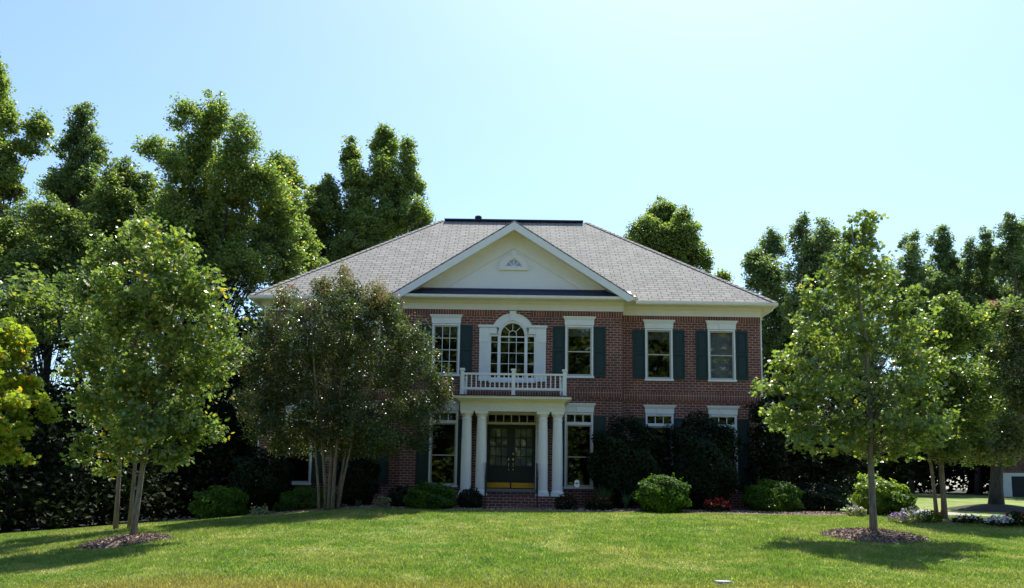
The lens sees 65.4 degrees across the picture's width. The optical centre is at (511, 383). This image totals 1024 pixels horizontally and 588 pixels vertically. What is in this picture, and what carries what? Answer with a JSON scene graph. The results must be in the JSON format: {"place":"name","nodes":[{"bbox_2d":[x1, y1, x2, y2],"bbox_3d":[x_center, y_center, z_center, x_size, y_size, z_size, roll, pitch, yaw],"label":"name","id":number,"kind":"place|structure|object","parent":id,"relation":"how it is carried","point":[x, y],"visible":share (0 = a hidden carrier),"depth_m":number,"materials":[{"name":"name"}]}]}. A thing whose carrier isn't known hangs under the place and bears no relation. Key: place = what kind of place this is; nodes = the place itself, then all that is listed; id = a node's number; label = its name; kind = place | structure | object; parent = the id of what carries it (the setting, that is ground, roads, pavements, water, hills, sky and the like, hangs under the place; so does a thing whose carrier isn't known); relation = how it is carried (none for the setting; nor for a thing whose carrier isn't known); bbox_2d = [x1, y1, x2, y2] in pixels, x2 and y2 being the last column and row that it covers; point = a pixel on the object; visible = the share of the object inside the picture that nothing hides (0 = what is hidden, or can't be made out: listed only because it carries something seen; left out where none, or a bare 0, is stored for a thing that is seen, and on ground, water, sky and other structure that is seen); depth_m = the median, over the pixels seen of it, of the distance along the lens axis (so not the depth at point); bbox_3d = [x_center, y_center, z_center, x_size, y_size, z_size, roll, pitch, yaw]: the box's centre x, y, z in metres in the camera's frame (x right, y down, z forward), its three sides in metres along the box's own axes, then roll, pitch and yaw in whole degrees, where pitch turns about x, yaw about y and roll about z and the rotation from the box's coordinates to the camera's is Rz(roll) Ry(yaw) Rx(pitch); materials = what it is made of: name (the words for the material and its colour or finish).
{"place":"outdoors","nodes":[
{"label":"outdoors","id":0,"kind":"place"},
{"bbox_2d":[6,509,255,532],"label":"woodland floor","id":1,"kind":"structure","parent":0,"point":[124,522],"depth_m":32.45,"materials":[{"name":"brown soil"}]},
{"bbox_2d":[0,51,55,217],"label":"woodland tree","id":2,"kind":"object","parent":1,"relation":"on","point":[38,129],"visible":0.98,"depth_m":41.39,"materials":[{"name":"green plant"}]},
{"bbox_2d":[0,262,88,531],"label":"woodland tree","id":3,"kind":"object","parent":1,"relation":"on","point":[44,325],"visible":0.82,"depth_m":30.15,"materials":[{"name":"green plant"}]},
{"bbox_2d":[0,192,111,527],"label":"woodland tree","id":4,"kind":"object","parent":1,"relation":"on","point":[49,235],"visible":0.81,"depth_m":37.03,"materials":[{"name":"green plant"}]},
{"bbox_2d":[4,273,107,528],"bbox_3d":[-18.942,0.706,33.080,4.652,10.708,3.470,6,-9,-35],"label":"woodland tree","id":5,"kind":"object","parent":1,"relation":"on","point":[56,339],"visible":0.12,"depth_m":33.07,"materials":[{"name":"green plant"}]},
{"bbox_2d":[32,101,112,477],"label":"woodland tree","id":6,"kind":"object","parent":1,"relation":"on","point":[80,142],"visible":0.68,"depth_m":46.12,"materials":[{"name":"green plant"}]},
{"bbox_2d":[41,154,181,515],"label":"woodland tree","id":7,"kind":"object","parent":1,"relation":"on","point":[126,187],"visible":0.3,"depth_m":41.35,"materials":[{"name":"green plant"}]},
{"bbox_2d":[17,186,227,390],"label":"woodland tree","id":8,"kind":"object","parent":1,"relation":"on","point":[131,283],"visible":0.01,"depth_m":46.10,"materials":[{"name":"green plant"}]},
{"bbox_2d":[0,265,264,532],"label":"undergrowth","id":9,"kind":"object","parent":1,"relation":"on","point":[64,501],"visible":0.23,"depth_m":29.67,"materials":[{"name":"green plant"}]},
{"bbox_2d":[158,343,261,507],"bbox_3d":[-12.107,1.711,32.815,5.336,7.641,3.604,1,-7,0],"label":"evergreen tree","id":10,"kind":"object","parent":1,"relation":"on","point":[219,410],"visible":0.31,"depth_m":32.42,"materials":[{"name":"green plant"}]},
{"bbox_2d":[126,89,311,463],"bbox_3d":[-14.864,-4.382,39.176,9.750,21.709,5.016,1,-7,0],"label":"woodland tree","id":11,"kind":"object","parent":1,"relation":"on","point":[234,256],"visible":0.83,"depth_m":39.15,"materials":[{"name":"green plant"}]},
{"bbox_2d":[177,294,264,417],"bbox_3d":[-12.640,0.941,36.352,4.474,10.169,4.295,-3,-8,29],"label":"woodland tree","id":12,"kind":"object","parent":1,"relation":"on","point":[253,323],"visible":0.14,"depth_m":36.64,"materials":[{"name":"green plant"}]},
{"bbox_2d":[257,149,329,273],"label":"woodland tree","id":13,"kind":"object","parent":1,"relation":"on","point":[292,175],"visible":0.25,"depth_m":43.07,"materials":[{"name":"green plant"}]},
{"bbox_2d":[295,172,382,263],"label":"woodland tree","id":14,"kind":"object","parent":1,"relation":"on","point":[323,200],"visible":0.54,"depth_m":49.90,"materials":[{"name":"green plant"}]},
{"bbox_2d":[0,485,1023,587],"bbox_3d":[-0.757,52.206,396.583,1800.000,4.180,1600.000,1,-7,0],"label":"lawn","id":15,"kind":"structure","parent":0,"point":[925,500],"depth_m":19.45,"materials":[{"name":"green plant"}]},
{"bbox_2d":[0,316,62,466],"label":"japanese maple","id":16,"kind":"object","parent":15,"relation":"on","point":[15,423],"visible":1,"depth_m":20.58,"materials":[{"name":"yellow plant"}]},
{"bbox_2d":[85,535,160,548],"bbox_3d":[-9.161,3.726,18.893,2.181,0.310,1.800,1,-7,0],"label":"mulch ring","id":17,"kind":"object","parent":15,"relation":"on","point":[110,545],"visible":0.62,"depth_m":18.31,"materials":[{"name":"brown wood"}]},
{"bbox_2d":[50,213,250,534],"bbox_3d":[-8.843,-0.125,19.448,4.514,8.094,2.921,4,-8,-23],"label":"maple tree","id":18,"kind":"object","parent":17,"relation":"on","point":[154,320],"visible":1,"depth_m":19.28,"materials":[{"name":"green plant"}]},
{"bbox_2d":[51,211,260,528],"bbox_3d":[-10.866,-0.447,24.218,6.343,9.751,3.190,1,-7,0],"label":"river birch","id":19,"kind":"object","parent":15,"relation":"on","point":[93,262],"visible":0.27,"depth_m":23.89,"materials":[{"name":"green plant"}]},
{"bbox_2d":[335,121,436,249],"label":"woodland tree","id":20,"kind":"object","parent":15,"relation":"on","point":[397,212],"visible":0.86,"depth_m":51.13,"materials":[{"name":"green plant"}]},
{"bbox_2d":[76,504,928,548],"bbox_3d":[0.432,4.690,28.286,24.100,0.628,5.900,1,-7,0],"label":"mulch bed","id":21,"kind":"object","parent":15,"relation":"on","point":[516,509],"visible":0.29,"depth_m":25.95,"materials":[{"name":"brown wood"}]},
{"bbox_2d":[187,484,249,518],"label":"boxwood bush","id":22,"kind":"object","parent":21,"relation":"on","point":[232,503],"visible":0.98,"depth_m":26.33,"materials":[{"name":"green plant"}]},
{"bbox_2d":[228,444,294,512],"bbox_3d":[-9.184,3.537,29.271,2.331,2.618,2.375,1,-7,0],"label":"holly bush","id":23,"kind":"object","parent":21,"relation":"on","point":[251,462],"visible":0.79,"depth_m":28.60,"materials":[{"name":"green plant"}]},
{"bbox_2d":[250,503,272,514],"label":"variegated shrub","id":24,"kind":"object","parent":21,"relation":"on","point":[258,510],"visible":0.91,"depth_m":25.99,"materials":[{"name":"green plant"}]},
{"bbox_2d":[272,486,344,510],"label":"boxwood bush","id":25,"kind":"object","parent":21,"relation":"on","point":[293,501],"visible":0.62,"depth_m":27.75,"materials":[{"name":"green plant"}]},
{"bbox_2d":[225,259,457,510],"bbox_3d":[-5.618,0.030,26.254,7.738,8.460,3.236,1,-7,0],"label":"crepe myrtle","id":26,"kind":"object","parent":21,"relation":"on","point":[346,346],"visible":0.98,"depth_m":25.95,"materials":[{"name":"green plant"}]},
{"bbox_2d":[336,451,381,505],"bbox_3d":[-5.477,3.382,28.398,1.683,2.165,1.400,1,-7,0],"label":"holly bush","id":27,"kind":"object","parent":21,"relation":"on","point":[366,486],"visible":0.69,"depth_m":27.99,"materials":[{"name":"green plant"}]},
{"bbox_2d":[372,493,391,506],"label":"flower clump","id":28,"kind":"object","parent":21,"relation":"on","point":[385,501],"visible":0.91,"depth_m":26.35,"materials":[{"name":"green plant"}]},
{"bbox_2d":[384,484,415,506],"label":"holly bush","id":29,"kind":"object","parent":21,"relation":"on","point":[396,496],"visible":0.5,"depth_m":27.08,"materials":[{"name":"green plant"}]},
{"bbox_2d":[403,480,457,509],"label":"boxwood bush","id":30,"kind":"object","parent":21,"relation":"on","point":[440,495],"visible":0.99,"depth_m":25.77,"materials":[{"name":"green plant"}]},
{"bbox_2d":[456,486,482,507],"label":"holly bush","id":31,"kind":"object","parent":21,"relation":"on","point":[471,502],"visible":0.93,"depth_m":27.03,"materials":[{"name":"green plant"}]},
{"bbox_2d":[554,493,577,509],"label":"flower clump","id":32,"kind":"object","parent":21,"relation":"on","point":[570,504],"visible":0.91,"depth_m":26.81,"materials":[{"name":"green plant"}]},
{"bbox_2d":[574,480,579,486],"bbox_3d":[2.175,3.778,26.736,0.176,1.100,0.030,1,-7,0],"label":"yard sign","id":33,"kind":"object","parent":21,"relation":"on","point":[576,483],"visible":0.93,"depth_m":26.78,"materials":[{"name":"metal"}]},
{"bbox_2d":[584,497,612,510],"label":"flower clump","id":34,"kind":"object","parent":21,"relation":"on","point":[596,503],"visible":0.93,"depth_m":26.39,"materials":[{"name":"green plant"}]},
{"bbox_2d":[588,484,616,504],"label":"strap leaf plant","id":35,"kind":"object","parent":21,"relation":"on","point":[602,495],"visible":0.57,"depth_m":27.00,"materials":[{"name":"green plant"}]},
{"bbox_2d":[621,491,630,509],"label":"strap leaf plant","id":36,"kind":"object","parent":21,"relation":"on","point":[625,502],"visible":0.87,"depth_m":26.88,"materials":[{"name":"green plant"}]},
{"bbox_2d":[584,414,669,508],"bbox_3d":[4.221,2.888,29.177,3.097,3.549,2.196,1,-7,0],"label":"holly bush","id":37,"kind":"object","parent":21,"relation":"on","point":[643,449],"visible":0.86,"depth_m":28.59,"materials":[{"name":"green plant"}]},
{"bbox_2d":[630,472,691,512],"bbox_3d":[4.905,3.613,26.253,1.935,1.404,1.932,1,-7,0],"label":"boxwood bush","id":38,"kind":"object","parent":21,"relation":"on","point":[654,500],"visible":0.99,"depth_m":25.69,"materials":[{"name":"green plant"}]},
{"bbox_2d":[659,410,744,509],"bbox_3d":[6.927,2.820,29.195,3.152,3.766,2.359,1,-7,0],"label":"holly bush","id":39,"kind":"object","parent":21,"relation":"on","point":[722,478],"visible":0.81,"depth_m":28.61,"materials":[{"name":"green plant"}]},
{"bbox_2d":[702,498,731,511],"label":"flower clump","id":40,"kind":"object","parent":21,"relation":"on","point":[716,504],"visible":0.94,"depth_m":26.22,"materials":[{"name":"red plant"}]},
{"bbox_2d":[741,478,804,511],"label":"boxwood bush","id":41,"kind":"object","parent":21,"relation":"on","point":[754,492],"visible":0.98,"depth_m":28.00,"materials":[{"name":"green plant"}]},
{"bbox_2d":[741,351,867,502],"bbox_3d":[11.189,1.875,31.588,6.005,6.420,3.309,3,-8,-18],"label":"evergreen tree","id":42,"kind":"object","parent":21,"relation":"on","point":[776,462],"visible":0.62,"depth_m":30.88,"materials":[{"name":"green plant"}]},
{"bbox_2d":[775,481,852,510],"bbox_3d":[11.389,4.303,30.206,2.553,1.221,2.663,1,-7,0],"label":"holly bush","id":43,"kind":"object","parent":21,"relation":"on","point":[838,502],"visible":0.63,"depth_m":29.34,"materials":[{"name":"green plant"}]},
{"bbox_2d":[854,471,884,512],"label":"golden shrub","id":44,"kind":"object","parent":21,"relation":"on","point":[863,478],"visible":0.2,"depth_m":26.87,"materials":[{"name":"green plant"}]},
{"bbox_2d":[850,478,909,514],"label":"golden shrub","id":45,"kind":"object","parent":21,"relation":"on","point":[859,497],"visible":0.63,"depth_m":26.11,"materials":[{"name":"green plant"}]},
{"bbox_2d":[879,490,919,514],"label":"green shrub","id":46,"kind":"object","parent":21,"relation":"on","point":[895,504],"visible":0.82,"depth_m":25.61,"materials":[{"name":"green plant"}]},
{"bbox_2d":[0,351,1019,497],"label":"woods","id":47,"kind":"object","parent":15,"relation":"on","point":[899,471],"visible":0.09,"depth_m":57.74,"materials":[{"name":"green plant"}]},
{"bbox_2d":[248,215,777,511],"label":"brick house","id":48,"kind":"structure","parent":15,"relation":"on","point":[558,343],"depth_m":31.03,"materials":[{"name":"red brick"}]},
{"bbox_2d":[285,400,313,484],"bbox_3d":[-8.264,2.265,30.883,1.280,3.277,0.225,1,-7,0],"label":"window","id":49,"kind":"structure","parent":48,"relation":"in","point":[308,482],"depth_m":30.76,"materials":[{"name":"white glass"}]},
{"bbox_2d":[290,314,318,375],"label":"window","id":50,"kind":"structure","parent":48,"relation":"in","point":[293,314],"depth_m":31.43,"materials":[{"name":"white glass"}]},
{"bbox_2d":[351,315,380,376],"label":"window","id":51,"kind":"structure","parent":48,"relation":"in","point":[357,315],"depth_m":31.44,"materials":[{"name":"white glass"}]},
{"bbox_2d":[428,401,459,486],"bbox_3d":[-2.603,2.285,30.235,1.280,3.237,0.225,1,-7,0],"label":"window","id":52,"kind":"structure","parent":48,"relation":"in","point":[454,406],"depth_m":30.23,"materials":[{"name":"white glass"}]},
{"bbox_2d":[430,314,462,375],"bbox_3d":[-2.549,-1.477,30.733,1.280,2.387,0.265,1,-7,0],"label":"window","id":53,"kind":"structure","parent":48,"relation":"in","point":[452,322],"depth_m":30.79,"materials":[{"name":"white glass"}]},
{"bbox_2d":[487,425,511,487],"bbox_3d":[-0.494,2.763,30.360,0.932,2.400,0.137,1,-7,0],"label":"door","id":54,"kind":"structure","parent":48,"relation":"in","point":[499,437],"depth_m":30.40,"materials":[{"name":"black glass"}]},
{"bbox_2d":[478,311,546,382],"bbox_3d":[0.021,-1.416,30.712,2.660,2.775,0.280,1,-7,0],"label":"arched window","id":55,"kind":"structure","parent":48,"relation":"in","point":[538,332],"depth_m":30.69,"materials":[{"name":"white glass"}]},
{"bbox_2d":[499,251,527,270],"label":"half round window","id":56,"kind":"structure","parent":48,"relation":"in","point":[513,256],"depth_m":31.06,"materials":[{"name":"paint"}]},
{"bbox_2d":[511,425,534,488],"bbox_3d":[0.425,2.777,30.360,0.910,2.400,0.137,1,-7,0],"label":"door","id":57,"kind":"structure","parent":48,"relation":"in","point":[523,436],"depth_m":30.40,"materials":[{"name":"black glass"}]},
{"bbox_2d":[563,316,595,377],"bbox_3d":[2.591,-1.402,30.733,1.280,2.387,0.265,1,-7,0],"label":"window","id":58,"kind":"structure","parent":48,"relation":"in","point":[586,330],"depth_m":30.78,"materials":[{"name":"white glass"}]},
{"bbox_2d":[564,403,595,488],"bbox_3d":[2.536,2.360,30.235,1.280,3.237,0.225,1,-7,0],"label":"window","id":59,"kind":"structure","parent":48,"relation":"in","point":[572,408],"depth_m":30.33,"materials":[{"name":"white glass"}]},
{"bbox_2d":[642,319,674,380],"bbox_3d":[5.780,-1.309,31.382,1.280,2.417,0.265,1,-7,0],"label":"window","id":60,"kind":"structure","parent":48,"relation":"in","point":[663,328],"depth_m":31.42,"materials":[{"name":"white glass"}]},
{"bbox_2d":[643,405,675,464],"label":"window","id":61,"kind":"structure","parent":48,"relation":"in","point":[655,411],"depth_m":31.02,"materials":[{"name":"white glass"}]},
{"bbox_2d":[705,320,737,381],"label":"window","id":62,"kind":"structure","parent":48,"relation":"in","point":[721,345],"depth_m":31.44,"materials":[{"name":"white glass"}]},
{"bbox_2d":[706,406,739,490],"bbox_3d":[8.195,2.504,30.883,1.280,3.277,0.225,1,-7,0],"label":"window","id":63,"kind":"structure","parent":48,"relation":"in","point":[718,412],"depth_m":31.02,"materials":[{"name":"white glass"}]},
{"bbox_2d":[623,195,734,282],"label":"woodland tree","id":64,"kind":"object","parent":15,"relation":"on","point":[664,227],"visible":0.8,"depth_m":50.21,"materials":[{"name":"green plant"}]},
{"bbox_2d":[714,580,731,583],"bbox_3d":[3.356,3.174,12.708,0.323,0.063,0.234,1,-7,0],"label":"flat stone","id":65,"kind":"object","parent":15,"relation":"on","point":[723,581],"visible":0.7,"depth_m":12.63,"materials":[{"name":"white stone"}]},
{"bbox_2d":[739,226,804,401],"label":"woodland tree","id":66,"kind":"object","parent":15,"relation":"on","point":[764,278],"visible":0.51,"depth_m":47.48,"materials":[{"name":"green plant"}]},
{"bbox_2d":[775,210,873,474],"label":"woodland tree","id":67,"kind":"object","parent":15,"relation":"on","point":[809,259],"visible":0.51,"depth_m":45.18,"materials":[{"name":"green plant"}]},
{"bbox_2d":[845,505,866,515],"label":"green shrub","id":68,"kind":"object","parent":15,"relation":"on","point":[857,511],"visible":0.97,"depth_m":25.14,"materials":[{"name":"green plant"}]},
{"bbox_2d":[828,529,921,543],"bbox_3d":[8.767,3.634,19.170,2.469,0.264,2.088,1,-7,0],"label":"mulch ring","id":69,"kind":"object","parent":15,"relation":"on","point":[878,541],"visible":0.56,"depth_m":18.53,"materials":[{"name":"brown wood"}]},
{"bbox_2d":[748,207,966,529],"bbox_3d":[8.523,-0.403,19.842,5.481,8.504,2.682,1,-7,0],"label":"maple tree","id":70,"kind":"object","parent":69,"relation":"on","point":[854,438],"visible":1,"depth_m":19.64,"materials":[{"name":"green plant"}]},
{"bbox_2d":[888,511,908,522],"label":"flower clump","id":71,"kind":"object","parent":15,"relation":"on","point":[894,516],"visible":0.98,"depth_m":23.05,"materials":[{"name":"purple plant"}]},
{"bbox_2d":[879,227,945,493],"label":"woodland tree","id":72,"kind":"object","parent":15,"relation":"on","point":[916,271],"visible":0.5,"depth_m":65.10,"materials":[{"name":"green plant"}]},
{"bbox_2d":[882,517,1019,524],"bbox_3d":[16.092,4.134,23.748,9.300,0.138,2.300,1,-7,0],"label":"flower bed","id":73,"kind":"object","parent":15,"relation":"on","point":[944,522],"visible":0.23,"depth_m":23.10,"materials":[{"name":"brown soil"}]},
{"bbox_2d":[899,506,929,522],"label":"flower clump","id":74,"kind":"object","parent":73,"relation":"on","point":[913,513],"visible":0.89,"depth_m":23.23,"materials":[{"name":"white plant"}]},
{"bbox_2d":[917,509,943,522],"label":"flower clump","id":75,"kind":"object","parent":73,"relation":"on","point":[933,514],"visible":0.84,"depth_m":23.15,"materials":[{"name":"green plant"}]},
{"bbox_2d":[885,290,1019,518],"bbox_3d":[13.756,0.782,24.711,4.693,6.968,3.077,1,-7,0],"label":"crepe myrtle","id":76,"kind":"object","parent":73,"relation":"on","point":[959,324],"visible":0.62,"depth_m":24.25,"materials":[{"name":"green plant"}]},
{"bbox_2d":[951,514,985,523],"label":"flower clump","id":77,"kind":"object","parent":73,"relation":"on","point":[972,518],"visible":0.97,"depth_m":22.82,"materials":[{"name":"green plant"}]},
{"bbox_2d":[954,225,1006,494],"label":"woodland tree","id":78,"kind":"object","parent":15,"relation":"on","point":[978,281],"visible":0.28,"depth_m":65.83,"materials":[{"name":"green plant"}]},
{"bbox_2d":[947,504,1023,512],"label":"mulch ring","id":79,"kind":"object","parent":15,"relation":"on","point":[993,507],"visible":0.94,"depth_m":32.77,"materials":[{"name":"brown wood"}]},
{"bbox_2d":[949,294,1023,503],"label":"shade tree","id":80,"kind":"object","parent":79,"relation":"on","point":[996,493],"visible":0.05,"depth_m":33.68,"materials":[{"name":"green plant"}]},
{"bbox_2d":[983,513,1013,526],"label":"flower clump","id":81,"kind":"object","parent":15,"relation":"on","point":[994,519],"visible":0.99,"depth_m":22.19,"materials":[{"name":"white plant"}]},
{"bbox_2d":[986,211,1023,347],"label":"woodland tree","id":82,"kind":"object","parent":15,"relation":"on","point":[1008,257],"visible":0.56,"depth_m":63.67,"materials":[{"name":"green plant"}]},
{"bbox_2d":[1002,511,1023,525],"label":"flower clump","id":83,"kind":"object","parent":15,"relation":"on","point":[1017,517],"visible":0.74,"depth_m":22.44,"materials":[{"name":"green plant"}]},
{"bbox_2d":[1003,455,1023,496],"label":"neighbour house","id":84,"kind":"structure","parent":15,"relation":"on","point":[1013,480],"depth_m":59.09,"materials":[{"name":"paint"}]},
{"bbox_2d":[1011,476,1023,496],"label":"garage door","id":85,"kind":"structure","parent":84,"relation":"in","point":[1017,481],"depth_m":58.92,"materials":[{"name":"grey"}]},
{"bbox_2d":[0,0,1023,489],"label":"sky","id":86,"kind":"structure","parent":0,"point":[752,116],"materials":[{"name":"blue"}]},
{"bbox_2d":[855,488,988,493],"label":"woodland floor","id":87,"kind":"structure","parent":0,"point":[957,491],"depth_m":71.10,"materials":[{"name":"green plant"}]},
{"bbox_2d":[828,254,1001,474],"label":"woodland tree","id":88,"kind":"object","parent":87,"relation":"on","point":[965,291],"visible":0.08,"depth_m":65.91,"materials":[{"name":"green plant"}]},
{"bbox_2d":[866,238,1020,492],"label":"woodland tree","id":89,"kind":"object","parent":87,"relation":"on","point":[1004,285],"visible":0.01,"depth_m":71.10,"materials":[{"name":"green plant"}]},
{"bbox_2d":[923,224,969,493],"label":"woodland tree","id":90,"kind":"object","parent":87,"relation":"on","point":[946,263],"visible":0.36,"depth_m":68.43,"materials":[{"name":"green plant"}]},
{"bbox_2d":[843,503,1002,516],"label":"path","id":91,"kind":"structure","parent":0,"point":[951,513],"depth_m":30.23,"materials":[{"name":"concrete"}]},
{"bbox_2d":[981,302,1023,464],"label":"crepe myrtle","id":92,"kind":"object","parent":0,"point":[1014,365],"visible":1,"depth_m":22.89,"materials":[{"name":"green plant"}]}
]}

